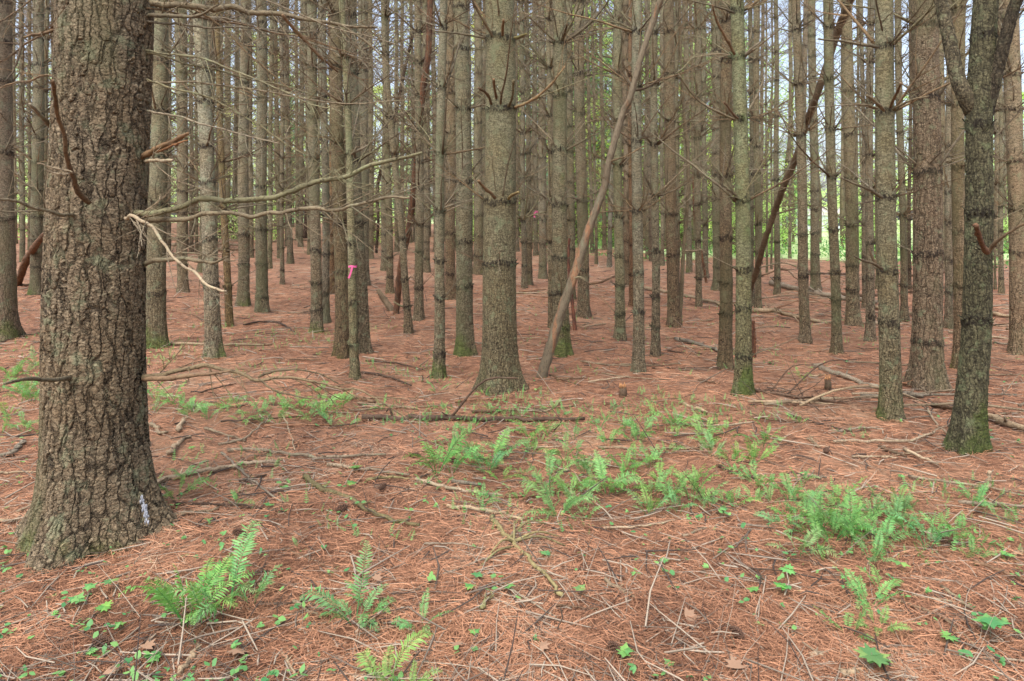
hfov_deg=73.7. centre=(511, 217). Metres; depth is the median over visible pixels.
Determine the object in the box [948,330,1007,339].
fallen stick
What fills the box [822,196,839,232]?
leafy tree
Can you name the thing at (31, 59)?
pine tree
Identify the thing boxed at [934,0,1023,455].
forked tree
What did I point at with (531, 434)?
fern
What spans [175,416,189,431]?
fallen stick
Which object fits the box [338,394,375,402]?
fallen stick
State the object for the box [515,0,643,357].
pine tree
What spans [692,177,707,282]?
thin snag
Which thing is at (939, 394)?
fallen stick
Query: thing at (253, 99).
leafy tree
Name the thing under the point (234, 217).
shrub
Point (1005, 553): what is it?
seedling
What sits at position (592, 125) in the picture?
leafy tree
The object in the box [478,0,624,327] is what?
pine tree
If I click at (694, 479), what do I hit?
fern
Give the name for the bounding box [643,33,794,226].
leafy tree
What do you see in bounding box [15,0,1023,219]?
sky
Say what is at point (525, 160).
conifer tree
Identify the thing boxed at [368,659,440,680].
fern
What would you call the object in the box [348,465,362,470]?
seedling
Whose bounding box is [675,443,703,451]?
fallen stick
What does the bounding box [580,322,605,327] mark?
fallen stick
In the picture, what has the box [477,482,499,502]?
fern
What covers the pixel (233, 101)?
pine tree
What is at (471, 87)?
leafy tree
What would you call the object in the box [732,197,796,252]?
shrub
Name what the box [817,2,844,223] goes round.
pine tree
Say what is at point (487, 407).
fern
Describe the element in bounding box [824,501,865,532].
fern
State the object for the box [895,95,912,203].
leafy tree
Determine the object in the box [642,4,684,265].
pine tree
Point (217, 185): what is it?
pine tree
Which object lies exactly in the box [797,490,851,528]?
fern
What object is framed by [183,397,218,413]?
fern
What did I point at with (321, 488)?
fallen stick
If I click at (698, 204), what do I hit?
pine tree
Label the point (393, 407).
fallen stick
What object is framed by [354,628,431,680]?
fern
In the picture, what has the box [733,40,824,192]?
leafy tree
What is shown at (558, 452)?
fern
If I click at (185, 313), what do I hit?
fallen stick
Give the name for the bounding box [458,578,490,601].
fallen stick
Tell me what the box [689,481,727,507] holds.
fern
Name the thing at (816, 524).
fern
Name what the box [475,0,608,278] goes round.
pine tree
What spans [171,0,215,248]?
pine tree
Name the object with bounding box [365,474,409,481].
fallen stick
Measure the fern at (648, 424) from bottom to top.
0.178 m
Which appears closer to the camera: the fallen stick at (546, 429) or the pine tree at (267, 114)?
the fallen stick at (546, 429)
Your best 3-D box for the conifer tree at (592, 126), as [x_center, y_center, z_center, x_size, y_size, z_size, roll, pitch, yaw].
[4.043,-5.067,40.365,6.832,13.920,8.320,0,0,-35]
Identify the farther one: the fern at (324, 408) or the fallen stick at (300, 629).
the fern at (324, 408)
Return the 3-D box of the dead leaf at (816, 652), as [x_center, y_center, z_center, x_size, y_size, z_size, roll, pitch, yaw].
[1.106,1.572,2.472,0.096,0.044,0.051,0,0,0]
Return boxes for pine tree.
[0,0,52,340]
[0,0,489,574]
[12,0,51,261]
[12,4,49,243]
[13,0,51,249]
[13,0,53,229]
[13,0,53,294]
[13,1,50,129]
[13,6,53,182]
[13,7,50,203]
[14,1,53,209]
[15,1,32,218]
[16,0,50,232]
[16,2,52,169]
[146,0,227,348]
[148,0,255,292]
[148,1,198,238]
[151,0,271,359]
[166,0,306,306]
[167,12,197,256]
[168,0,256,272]
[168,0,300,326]
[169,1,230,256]
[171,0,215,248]
[171,0,235,166]
[171,20,194,228]
[173,1,230,251]
[173,10,239,252]
[188,0,255,227]
[188,0,330,312]
[193,1,255,208]
[194,1,238,216]
[214,0,293,257]
[216,0,256,239]
[216,4,252,238]
[223,0,255,232]
[223,1,296,233]
[224,0,254,224]
[225,0,269,239]
[225,0,305,251]
[225,0,321,284]
[226,6,273,223]
[227,4,268,192]
[228,0,307,268]
[249,0,365,333]
[250,0,321,263]
[250,0,402,323]
[253,0,299,239]
[254,0,305,257]
[263,0,415,379]
[267,0,321,254]
[267,0,383,293]
[268,0,318,245]
[278,0,320,246]
[278,0,434,359]
[284,0,320,238]
[285,0,413,285]
[295,0,427,353]
[297,0,327,221]
[298,18,345,222]
[318,0,397,222]
[321,0,484,320]
[326,0,433,270]
[329,0,439,293]
[343,0,389,183]
[356,0,453,334]
[357,0,394,258]
[357,16,380,196]
[374,0,435,224]
[375,0,413,251]
[377,0,484,272]
[378,0,518,378]
[378,4,410,226]
[390,0,430,241]
[392,9,431,242]
[394,0,520,299]
[394,4,445,206]
[395,1,445,238]
[399,0,560,356]
[407,1,436,236]
[408,2,444,251]
[415,0,598,396]
[429,0,520,274]
[430,1,471,241]
[432,1,485,261]
[470,0,525,213]
[470,0,545,244]
[470,7,517,226]
[471,0,573,284]
[471,0,586,288]
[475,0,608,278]
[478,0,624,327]
[514,0,532,251]
[515,0,572,255]
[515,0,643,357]
[517,2,537,239]
[517,3,531,208]
[518,4,547,248]
[518,30,547,245]
[519,0,574,262]
[520,0,644,299]
[524,0,751,372]
[526,0,659,318]
[531,0,611,245]
[545,0,644,263]
[547,0,693,340]
[567,0,716,305]
[572,0,680,285]
[573,0,613,249]
[574,0,610,252]
[575,0,646,267]
[587,1,607,239]
[589,0,731,357]
[589,33,658,247]
[601,0,732,327]
[602,1,689,250]
[608,0,750,285]
[622,0,746,272]
[623,0,773,306]
[623,0,843,396]
[642,1,682,258]
[642,1,682,261]
[642,1,711,257]
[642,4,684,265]
[642,26,691,248]
[644,0,796,290]
[650,0,811,370]
[658,0,711,251]
[658,19,694,241]
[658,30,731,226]
[661,0,748,277]
[679,1,711,251]
[682,1,711,186]
[688,10,747,188]
[689,0,805,307]
[706,8,770,181]
[706,65,764,245]
[707,47,772,245]
[709,0,791,303]
[709,0,863,343]
[732,0,790,264]
[745,0,807,272]
[749,0,823,294]
[759,3,805,268]
[768,0,822,258]
[768,0,843,268]
[769,0,912,327]
[770,0,802,243]
[770,0,865,290]
[779,0,874,354]
[783,0,942,341]
[796,0,1016,422]
[808,0,1023,391]
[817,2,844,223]
[822,0,911,308]
[822,17,861,247]
[834,0,873,215]
[836,0,912,288]
[837,0,865,226]
[837,0,943,321]
[859,0,1023,369]
[874,0,944,289]
[895,2,997,254]
[896,59,913,263]
[898,0,1023,329]
[905,29,945,269]
[942,1,1023,289]
[965,0,1023,293]
[965,0,1023,355]
[993,21,1023,258]
[1003,65,1023,249]
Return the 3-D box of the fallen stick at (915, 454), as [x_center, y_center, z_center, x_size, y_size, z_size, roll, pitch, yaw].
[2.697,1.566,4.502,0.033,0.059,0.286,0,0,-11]
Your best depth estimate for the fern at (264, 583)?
2.81 m
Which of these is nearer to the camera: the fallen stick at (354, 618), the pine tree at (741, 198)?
the fallen stick at (354, 618)
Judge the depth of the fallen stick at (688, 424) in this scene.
5.25 m
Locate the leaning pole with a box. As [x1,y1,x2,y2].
[536,0,669,377]
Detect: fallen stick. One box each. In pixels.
[0,439,26,456]
[0,471,35,473]
[0,519,22,521]
[1,644,43,653]
[16,502,30,512]
[20,332,39,336]
[84,591,110,596]
[148,422,168,434]
[157,460,279,483]
[166,435,191,454]
[167,309,203,319]
[169,342,271,345]
[173,506,219,516]
[174,502,286,512]
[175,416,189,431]
[177,643,201,675]
[198,383,235,392]
[201,441,306,474]
[203,427,245,441]
[218,418,266,444]
[220,452,282,502]
[221,416,302,421]
[225,402,276,408]
[225,593,339,604]
[227,448,385,459]
[239,474,266,482]
[243,320,294,331]
[255,327,309,330]
[264,423,342,426]
[281,651,295,673]
[282,415,295,449]
[283,547,323,565]
[290,357,320,359]
[292,596,318,617]
[297,621,328,631]
[302,473,419,526]
[320,395,404,398]
[326,458,409,475]
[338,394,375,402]
[344,616,396,625]
[350,405,450,410]
[357,402,424,409]
[361,371,411,385]
[365,360,422,369]
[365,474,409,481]
[415,477,502,495]
[416,553,520,590]
[423,660,447,676]
[425,542,482,548]
[446,503,523,519]
[451,479,483,485]
[455,397,502,402]
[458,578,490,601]
[471,406,573,412]
[476,485,575,503]
[478,514,564,596]
[479,590,493,609]
[509,587,556,617]
[516,291,546,293]
[519,288,545,291]
[519,396,563,412]
[525,443,562,448]
[528,427,566,432]
[549,374,580,385]
[556,377,586,379]
[556,604,597,609]
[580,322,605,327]
[580,360,630,366]
[584,622,665,630]
[588,376,625,382]
[598,445,711,449]
[601,372,666,379]
[603,519,674,528]
[604,577,634,597]
[621,363,679,365]
[652,367,718,368]
[667,350,701,353]
[674,337,717,351]
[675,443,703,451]
[677,421,754,426]
[678,345,734,347]
[681,401,707,412]
[682,521,724,536]
[697,379,720,383]
[716,463,754,479]
[747,411,812,422]
[748,400,833,404]
[749,567,782,570]
[752,310,843,317]
[755,380,878,391]
[762,290,819,298]
[763,387,954,405]
[777,299,830,307]
[781,299,843,304]
[788,413,851,431]
[799,385,926,406]
[800,373,827,376]
[800,470,826,479]
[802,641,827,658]
[804,437,858,444]
[806,435,819,447]
[814,379,911,388]
[824,554,858,581]
[831,426,883,433]
[833,422,949,442]
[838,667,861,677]
[845,360,907,365]
[851,392,926,394]
[852,453,897,457]
[860,368,1022,395]
[860,450,926,457]
[878,445,906,457]
[884,649,1021,675]
[890,597,975,645]
[902,389,923,397]
[903,447,938,464]
[904,402,1023,410]
[908,474,1023,496]
[912,593,959,602]
[925,649,1023,661]
[926,407,946,432]
[931,402,952,409]
[940,584,974,610]
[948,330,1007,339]
[973,560,1023,580]
[981,469,993,490]
[989,369,1023,374]
[993,311,1008,316]
[995,411,1022,414]
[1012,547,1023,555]
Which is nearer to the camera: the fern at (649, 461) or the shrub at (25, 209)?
the fern at (649, 461)
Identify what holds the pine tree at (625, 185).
on the ground
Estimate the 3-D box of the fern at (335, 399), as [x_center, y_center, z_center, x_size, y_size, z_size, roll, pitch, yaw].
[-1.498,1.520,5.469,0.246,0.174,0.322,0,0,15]
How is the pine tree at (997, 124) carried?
on the ground
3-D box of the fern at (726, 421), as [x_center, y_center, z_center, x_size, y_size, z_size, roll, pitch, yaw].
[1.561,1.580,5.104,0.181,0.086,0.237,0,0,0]
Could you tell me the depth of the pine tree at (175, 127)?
29.60 m
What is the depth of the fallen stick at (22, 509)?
3.71 m
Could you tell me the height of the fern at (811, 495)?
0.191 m
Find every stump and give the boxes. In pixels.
[619,382,626,397]
[824,374,831,390]
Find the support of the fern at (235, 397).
on the ground
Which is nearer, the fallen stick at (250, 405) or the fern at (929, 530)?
the fern at (929, 530)
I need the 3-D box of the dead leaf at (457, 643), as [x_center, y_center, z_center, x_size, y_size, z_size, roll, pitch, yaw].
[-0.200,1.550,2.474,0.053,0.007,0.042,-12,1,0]
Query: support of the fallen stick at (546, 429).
on the ground
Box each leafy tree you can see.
[15,65,31,207]
[171,35,253,231]
[193,28,320,209]
[252,26,328,226]
[278,11,380,156]
[292,75,343,200]
[373,1,473,173]
[373,86,410,213]
[430,10,530,209]
[471,5,658,217]
[518,13,643,240]
[530,0,711,202]
[590,35,711,221]
[642,1,786,241]
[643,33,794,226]
[657,83,710,231]
[684,120,785,252]
[709,21,806,175]
[731,27,823,229]
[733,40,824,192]
[763,54,839,246]
[781,35,907,244]
[781,86,839,243]
[791,186,823,228]
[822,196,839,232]
[823,152,898,241]
[838,94,912,198]
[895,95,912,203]
[895,109,912,209]
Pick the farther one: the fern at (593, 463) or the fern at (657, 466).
the fern at (593, 463)
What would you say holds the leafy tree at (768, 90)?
on the ground
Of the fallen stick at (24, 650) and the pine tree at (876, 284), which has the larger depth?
the pine tree at (876, 284)
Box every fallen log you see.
[171,238,322,242]
[171,242,237,245]
[361,377,584,422]
[644,286,719,305]
[752,302,830,323]
[768,277,877,303]
[812,363,878,385]
[841,289,912,296]
[988,413,1023,430]
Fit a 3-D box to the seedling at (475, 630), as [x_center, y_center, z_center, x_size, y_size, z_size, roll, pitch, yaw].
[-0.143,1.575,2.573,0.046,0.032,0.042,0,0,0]
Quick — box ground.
[0,219,1023,680]
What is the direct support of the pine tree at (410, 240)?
on the ground
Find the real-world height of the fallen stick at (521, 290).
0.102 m
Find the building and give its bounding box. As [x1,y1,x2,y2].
[781,207,839,230]
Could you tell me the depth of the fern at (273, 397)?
5.59 m
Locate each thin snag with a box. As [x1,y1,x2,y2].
[567,238,576,330]
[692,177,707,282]
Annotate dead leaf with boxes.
[103,662,121,677]
[140,638,156,648]
[226,648,247,654]
[371,572,381,580]
[452,641,462,646]
[539,640,551,651]
[684,607,700,620]
[725,655,744,668]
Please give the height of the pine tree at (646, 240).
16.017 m
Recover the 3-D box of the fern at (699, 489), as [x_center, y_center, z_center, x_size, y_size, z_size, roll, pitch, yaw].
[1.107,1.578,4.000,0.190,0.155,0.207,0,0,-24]
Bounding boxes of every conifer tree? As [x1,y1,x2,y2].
[254,59,321,225]
[380,58,473,220]
[517,20,547,235]
[519,9,613,241]
[584,14,613,234]
[779,153,808,231]
[781,171,808,235]
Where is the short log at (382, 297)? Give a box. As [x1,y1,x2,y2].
[376,289,393,310]
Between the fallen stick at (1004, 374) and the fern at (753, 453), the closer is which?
the fern at (753, 453)
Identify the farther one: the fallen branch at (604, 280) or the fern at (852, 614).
the fallen branch at (604, 280)
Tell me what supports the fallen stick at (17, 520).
on the ground
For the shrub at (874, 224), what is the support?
on the ground
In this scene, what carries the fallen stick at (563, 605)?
on the ground
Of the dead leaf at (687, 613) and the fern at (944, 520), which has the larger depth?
the fern at (944, 520)
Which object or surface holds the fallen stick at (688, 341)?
on the ground
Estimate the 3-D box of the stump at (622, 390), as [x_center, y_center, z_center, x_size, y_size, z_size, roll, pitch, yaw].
[1.006,1.589,6.203,0.079,0.175,0.075,0,0,0]
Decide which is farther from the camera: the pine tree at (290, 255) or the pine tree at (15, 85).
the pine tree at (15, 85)
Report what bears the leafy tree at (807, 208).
on the ground
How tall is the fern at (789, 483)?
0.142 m
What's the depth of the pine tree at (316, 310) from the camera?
9.54 m
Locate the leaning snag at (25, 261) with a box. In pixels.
[17,232,42,285]
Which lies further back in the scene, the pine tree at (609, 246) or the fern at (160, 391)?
the pine tree at (609, 246)
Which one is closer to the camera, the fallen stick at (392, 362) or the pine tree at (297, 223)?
the fallen stick at (392, 362)
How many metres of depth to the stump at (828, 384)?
6.28 m
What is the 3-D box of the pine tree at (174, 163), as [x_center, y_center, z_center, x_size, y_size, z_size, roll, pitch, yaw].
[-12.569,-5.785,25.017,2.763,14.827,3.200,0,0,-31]
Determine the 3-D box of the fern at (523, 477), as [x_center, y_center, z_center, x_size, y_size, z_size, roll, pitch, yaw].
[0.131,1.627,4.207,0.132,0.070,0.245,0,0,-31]
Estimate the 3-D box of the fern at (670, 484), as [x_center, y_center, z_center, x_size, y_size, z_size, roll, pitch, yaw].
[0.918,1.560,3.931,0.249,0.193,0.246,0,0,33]
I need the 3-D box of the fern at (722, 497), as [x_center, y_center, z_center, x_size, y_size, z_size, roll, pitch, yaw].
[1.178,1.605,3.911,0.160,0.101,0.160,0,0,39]
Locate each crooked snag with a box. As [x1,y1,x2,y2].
[303,122,306,238]
[305,0,455,314]
[375,30,413,252]
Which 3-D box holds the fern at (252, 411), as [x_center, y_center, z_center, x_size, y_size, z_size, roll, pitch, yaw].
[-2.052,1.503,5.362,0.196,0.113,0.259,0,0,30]
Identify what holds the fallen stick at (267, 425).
on the ground
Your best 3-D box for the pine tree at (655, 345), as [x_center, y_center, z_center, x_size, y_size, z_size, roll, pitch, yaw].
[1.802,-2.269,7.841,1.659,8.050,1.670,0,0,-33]
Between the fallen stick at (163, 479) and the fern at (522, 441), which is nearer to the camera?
the fallen stick at (163, 479)
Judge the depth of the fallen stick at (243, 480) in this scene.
4.07 m
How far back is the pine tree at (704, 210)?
17.24 m
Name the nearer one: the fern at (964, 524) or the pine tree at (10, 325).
the fern at (964, 524)
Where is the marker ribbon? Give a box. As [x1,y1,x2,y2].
[348,265,356,277]
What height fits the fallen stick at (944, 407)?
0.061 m
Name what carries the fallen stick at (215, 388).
on the ground
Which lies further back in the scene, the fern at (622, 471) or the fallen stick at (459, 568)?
the fern at (622, 471)
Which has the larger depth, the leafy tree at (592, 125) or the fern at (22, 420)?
the leafy tree at (592, 125)
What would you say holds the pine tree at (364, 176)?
on the ground
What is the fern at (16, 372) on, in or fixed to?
on the ground
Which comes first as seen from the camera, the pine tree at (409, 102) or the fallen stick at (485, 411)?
the fallen stick at (485, 411)
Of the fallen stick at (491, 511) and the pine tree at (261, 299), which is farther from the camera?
the pine tree at (261, 299)
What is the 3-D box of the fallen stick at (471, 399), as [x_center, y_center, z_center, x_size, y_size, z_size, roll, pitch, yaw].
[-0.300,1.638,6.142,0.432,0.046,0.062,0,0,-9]
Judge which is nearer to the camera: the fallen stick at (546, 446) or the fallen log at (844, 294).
the fallen stick at (546, 446)
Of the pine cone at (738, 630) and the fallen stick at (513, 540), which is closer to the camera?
the pine cone at (738, 630)
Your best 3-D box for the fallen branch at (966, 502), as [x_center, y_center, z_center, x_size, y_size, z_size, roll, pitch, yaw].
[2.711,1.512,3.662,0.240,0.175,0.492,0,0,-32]
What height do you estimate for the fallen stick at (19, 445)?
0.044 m
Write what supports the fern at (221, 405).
on the ground
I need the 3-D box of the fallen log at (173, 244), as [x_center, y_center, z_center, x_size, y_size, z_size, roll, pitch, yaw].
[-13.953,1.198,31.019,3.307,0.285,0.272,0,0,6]
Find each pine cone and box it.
[92,635,111,646]
[232,528,245,535]
[335,504,347,512]
[378,482,386,489]
[607,641,620,655]
[729,625,744,639]
[823,447,828,452]
[938,536,953,544]
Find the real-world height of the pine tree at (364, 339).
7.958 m
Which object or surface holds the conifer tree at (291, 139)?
on the ground
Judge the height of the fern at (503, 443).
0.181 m
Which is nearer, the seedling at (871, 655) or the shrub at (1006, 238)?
the seedling at (871, 655)
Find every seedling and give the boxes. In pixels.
[68,592,85,606]
[83,583,96,596]
[86,647,98,654]
[95,600,111,611]
[102,578,119,592]
[146,652,160,662]
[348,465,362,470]
[465,583,474,590]
[468,629,479,634]
[471,571,482,577]
[540,550,549,554]
[572,584,585,596]
[616,642,632,657]
[664,658,674,666]
[747,586,758,591]
[774,582,791,590]
[780,564,795,574]
[853,642,892,667]
[891,560,910,572]
[940,630,959,642]
[971,613,1011,638]
[999,549,1015,559]
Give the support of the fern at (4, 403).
on the ground
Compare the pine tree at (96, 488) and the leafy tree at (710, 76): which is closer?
the pine tree at (96, 488)
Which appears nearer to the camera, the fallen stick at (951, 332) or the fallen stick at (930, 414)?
the fallen stick at (930, 414)
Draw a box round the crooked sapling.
[677,0,709,320]
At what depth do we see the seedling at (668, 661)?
2.41 m
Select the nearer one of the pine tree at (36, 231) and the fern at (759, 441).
the fern at (759, 441)
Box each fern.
[0,356,30,377]
[0,401,21,413]
[0,411,25,432]
[2,377,38,393]
[4,381,38,402]
[4,420,33,430]
[7,411,38,428]
[9,363,39,371]
[9,381,37,392]
[12,361,28,378]
[20,346,39,369]
[20,385,38,402]
[21,385,37,402]
[119,558,257,627]
[147,385,173,400]
[148,397,168,412]
[153,383,186,404]
[157,473,213,500]
[162,521,261,625]
[163,392,185,409]
[163,553,237,619]
[166,459,205,480]
[177,395,205,408]
[178,404,203,416]
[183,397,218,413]
[196,401,230,419]
[208,561,281,603]
[214,402,239,408]
[221,394,248,402]
[222,398,243,405]
[228,414,259,425]
[229,490,254,506]
[237,399,265,414]
[245,397,270,412]
[256,398,290,422]
[268,394,294,408]
[276,393,311,407]
[287,412,310,421]
[291,389,319,407]
[296,401,317,416]
[299,540,387,631]
[303,393,346,417]
[306,380,327,397]
[308,393,334,405]
[313,406,342,424]
[318,394,340,414]
[319,392,351,405]
[333,391,354,407]
[344,580,396,627]
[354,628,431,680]
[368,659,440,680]
[391,589,452,635]
[403,426,471,473]
[425,444,480,472]
[431,440,483,456]
[432,472,454,488]
[440,422,458,446]
[452,421,474,438]
[459,430,508,462]
[459,435,487,453]
[467,488,503,506]
[471,450,504,475]
[472,450,513,470]
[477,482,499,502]
[481,426,530,457]
[482,401,502,411]
[484,467,520,480]
[507,419,545,439]
[511,481,534,499]
[512,404,530,417]
[515,473,543,486]
[520,461,599,519]
[525,419,566,433]
[525,435,549,454]
[529,449,575,495]
[540,398,560,408]
[546,432,577,461]
[546,449,588,466]
[546,474,595,494]
[557,472,602,490]
[557,484,598,504]
[560,439,583,451]
[561,415,583,438]
[561,454,601,476]
[575,461,592,475]
[575,505,603,519]
[576,458,607,471]
[579,449,646,494]
[582,412,613,427]
[588,457,619,489]
[595,463,650,491]
[597,425,624,445]
[602,448,638,470]
[607,475,627,493]
[613,461,642,469]
[614,442,663,466]
[615,421,650,444]
[618,415,638,429]
[618,430,646,438]
[625,414,659,434]
[625,488,675,514]
[631,440,658,467]
[634,483,669,512]
[636,468,673,494]
[643,398,655,418]
[647,462,674,488]
[648,408,701,434]
[648,446,663,462]
[652,466,698,504]
[662,442,685,453]
[664,464,719,500]
[665,406,686,425]
[665,408,684,425]
[667,486,698,512]
[683,465,720,484]
[686,412,723,432]
[687,475,723,500]
[689,430,728,453]
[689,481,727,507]
[690,422,722,437]
[693,411,722,439]
[693,433,719,444]
[701,488,735,507]
[715,420,736,434]
[715,448,744,461]
[720,491,761,504]
[724,459,765,485]
[726,488,743,504]
[729,440,745,458]
[731,429,785,448]
[740,435,777,463]
[740,484,765,502]
[743,471,780,486]
[752,418,784,437]
[753,510,799,527]
[756,472,817,499]
[760,483,785,502]
[767,506,805,520]
[767,524,837,558]
[768,482,798,495]
[782,507,829,540]
[784,481,844,523]
[786,412,806,421]
[789,467,819,486]
[794,494,842,511]
[795,513,833,559]
[796,502,880,542]
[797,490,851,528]
[808,486,883,537]
[815,604,874,641]
[822,491,852,507]
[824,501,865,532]
[825,476,867,504]
[835,566,900,608]
[838,488,882,521]
[843,524,896,563]
[848,510,877,541]
[854,595,912,635]
[855,563,903,595]
[859,493,891,515]
[860,517,901,547]
[862,515,914,545]
[867,493,911,525]
[872,495,926,531]
[884,509,923,533]
[890,484,915,499]
[892,493,916,513]
[892,512,956,549]
[920,511,972,541]
[925,512,952,529]
[934,514,977,534]
[938,511,969,535]
[950,479,995,512]
[956,536,998,557]
[961,530,999,545]
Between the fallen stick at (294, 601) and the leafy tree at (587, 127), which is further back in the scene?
the leafy tree at (587, 127)
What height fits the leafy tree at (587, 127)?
13.662 m
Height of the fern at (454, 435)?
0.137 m
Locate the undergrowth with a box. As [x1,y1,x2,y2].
[546,236,1008,271]
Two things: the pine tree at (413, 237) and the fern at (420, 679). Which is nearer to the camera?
the fern at (420, 679)
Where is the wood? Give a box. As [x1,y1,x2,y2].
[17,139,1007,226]
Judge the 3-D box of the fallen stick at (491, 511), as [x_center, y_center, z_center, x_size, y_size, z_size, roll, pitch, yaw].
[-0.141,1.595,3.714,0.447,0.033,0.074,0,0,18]
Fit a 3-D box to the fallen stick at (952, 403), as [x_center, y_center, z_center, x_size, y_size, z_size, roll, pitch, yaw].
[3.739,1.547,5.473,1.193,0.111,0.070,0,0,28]
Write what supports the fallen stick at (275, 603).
on the ground
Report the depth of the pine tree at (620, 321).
8.88 m
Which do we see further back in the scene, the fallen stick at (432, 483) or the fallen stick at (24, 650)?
the fallen stick at (432, 483)
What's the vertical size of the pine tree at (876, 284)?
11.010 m
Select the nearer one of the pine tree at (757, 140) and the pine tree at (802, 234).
the pine tree at (802, 234)
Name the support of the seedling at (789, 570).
on the ground
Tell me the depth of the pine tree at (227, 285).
10.07 m
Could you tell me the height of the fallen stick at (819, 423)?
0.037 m
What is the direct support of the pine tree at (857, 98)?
on the ground
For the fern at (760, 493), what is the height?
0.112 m
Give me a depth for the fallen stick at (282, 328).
9.78 m
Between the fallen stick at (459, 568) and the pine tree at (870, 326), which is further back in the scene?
the pine tree at (870, 326)
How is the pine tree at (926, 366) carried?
on the ground
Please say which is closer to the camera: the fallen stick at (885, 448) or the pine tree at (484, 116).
the fallen stick at (885, 448)
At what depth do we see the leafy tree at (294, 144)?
64.20 m
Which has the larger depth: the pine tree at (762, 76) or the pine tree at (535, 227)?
the pine tree at (535, 227)
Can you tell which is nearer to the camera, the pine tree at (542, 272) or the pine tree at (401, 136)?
the pine tree at (542, 272)
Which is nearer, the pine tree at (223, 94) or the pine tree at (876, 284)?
the pine tree at (876, 284)
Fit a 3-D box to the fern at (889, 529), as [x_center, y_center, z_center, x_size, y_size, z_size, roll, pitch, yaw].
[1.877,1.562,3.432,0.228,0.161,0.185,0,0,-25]
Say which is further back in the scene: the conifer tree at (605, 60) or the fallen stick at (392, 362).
the conifer tree at (605, 60)
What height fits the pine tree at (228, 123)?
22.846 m
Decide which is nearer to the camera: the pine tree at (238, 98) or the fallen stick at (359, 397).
the fallen stick at (359, 397)
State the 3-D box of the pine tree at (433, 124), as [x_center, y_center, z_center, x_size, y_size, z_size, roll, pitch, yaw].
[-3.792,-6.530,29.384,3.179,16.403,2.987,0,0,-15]
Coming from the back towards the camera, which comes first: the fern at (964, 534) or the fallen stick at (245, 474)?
the fallen stick at (245, 474)
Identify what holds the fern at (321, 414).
on the ground
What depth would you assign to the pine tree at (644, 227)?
30.77 m
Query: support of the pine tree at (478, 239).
on the ground
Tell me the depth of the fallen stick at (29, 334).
9.37 m
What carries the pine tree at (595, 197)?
on the ground
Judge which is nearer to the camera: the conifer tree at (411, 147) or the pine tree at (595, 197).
the pine tree at (595, 197)
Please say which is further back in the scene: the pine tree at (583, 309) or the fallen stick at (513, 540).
the pine tree at (583, 309)
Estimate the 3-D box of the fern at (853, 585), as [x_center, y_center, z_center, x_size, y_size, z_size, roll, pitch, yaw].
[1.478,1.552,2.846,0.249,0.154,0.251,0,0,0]
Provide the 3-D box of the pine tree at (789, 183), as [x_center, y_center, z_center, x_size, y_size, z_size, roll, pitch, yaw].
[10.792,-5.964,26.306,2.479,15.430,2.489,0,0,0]
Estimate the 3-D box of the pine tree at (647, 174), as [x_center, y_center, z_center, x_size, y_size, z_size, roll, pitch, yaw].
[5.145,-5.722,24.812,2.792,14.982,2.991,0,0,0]
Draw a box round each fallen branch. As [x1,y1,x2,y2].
[589,275,614,284]
[755,359,873,416]
[762,268,797,279]
[958,486,1023,515]
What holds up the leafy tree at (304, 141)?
on the ground
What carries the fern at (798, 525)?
on the ground
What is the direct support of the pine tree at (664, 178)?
on the ground
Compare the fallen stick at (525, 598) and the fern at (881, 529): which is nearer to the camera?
the fallen stick at (525, 598)
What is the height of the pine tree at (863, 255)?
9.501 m
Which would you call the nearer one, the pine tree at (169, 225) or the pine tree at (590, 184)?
the pine tree at (169, 225)
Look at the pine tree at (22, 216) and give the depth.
21.56 m
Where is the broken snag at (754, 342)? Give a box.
[752,320,756,357]
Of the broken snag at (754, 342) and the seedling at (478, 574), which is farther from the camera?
the broken snag at (754, 342)
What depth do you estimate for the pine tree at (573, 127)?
24.81 m
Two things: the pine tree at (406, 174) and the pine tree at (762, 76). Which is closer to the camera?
the pine tree at (762, 76)
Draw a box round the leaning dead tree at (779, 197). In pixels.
[751,0,866,296]
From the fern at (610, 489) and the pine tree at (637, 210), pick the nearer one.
the fern at (610, 489)
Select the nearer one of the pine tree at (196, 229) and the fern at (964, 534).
the fern at (964, 534)
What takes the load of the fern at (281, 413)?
on the ground
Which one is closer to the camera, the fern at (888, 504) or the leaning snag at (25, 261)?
the fern at (888, 504)
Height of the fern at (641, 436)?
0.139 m
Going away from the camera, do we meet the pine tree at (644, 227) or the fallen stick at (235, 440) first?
the fallen stick at (235, 440)
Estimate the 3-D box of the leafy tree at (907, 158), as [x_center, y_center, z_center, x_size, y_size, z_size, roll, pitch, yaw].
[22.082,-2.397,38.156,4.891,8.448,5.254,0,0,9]
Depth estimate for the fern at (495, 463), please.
4.37 m
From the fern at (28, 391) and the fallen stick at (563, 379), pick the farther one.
the fallen stick at (563, 379)
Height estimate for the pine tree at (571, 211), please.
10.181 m
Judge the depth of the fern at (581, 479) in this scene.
4.10 m
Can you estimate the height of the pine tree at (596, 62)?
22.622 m
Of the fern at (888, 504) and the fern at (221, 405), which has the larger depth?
the fern at (221, 405)
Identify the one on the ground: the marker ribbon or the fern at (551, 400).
the fern at (551, 400)
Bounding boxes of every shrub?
[17,178,27,239]
[217,203,237,238]
[230,185,294,240]
[374,202,414,242]
[574,181,600,242]
[594,220,613,246]
[659,214,711,247]
[680,184,711,247]
[691,184,796,256]
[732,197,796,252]
[732,202,795,249]
[754,215,809,253]
[826,226,911,257]
[859,211,898,256]
[1003,223,1008,253]
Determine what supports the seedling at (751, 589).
on the ground
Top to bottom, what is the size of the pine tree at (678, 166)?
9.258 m

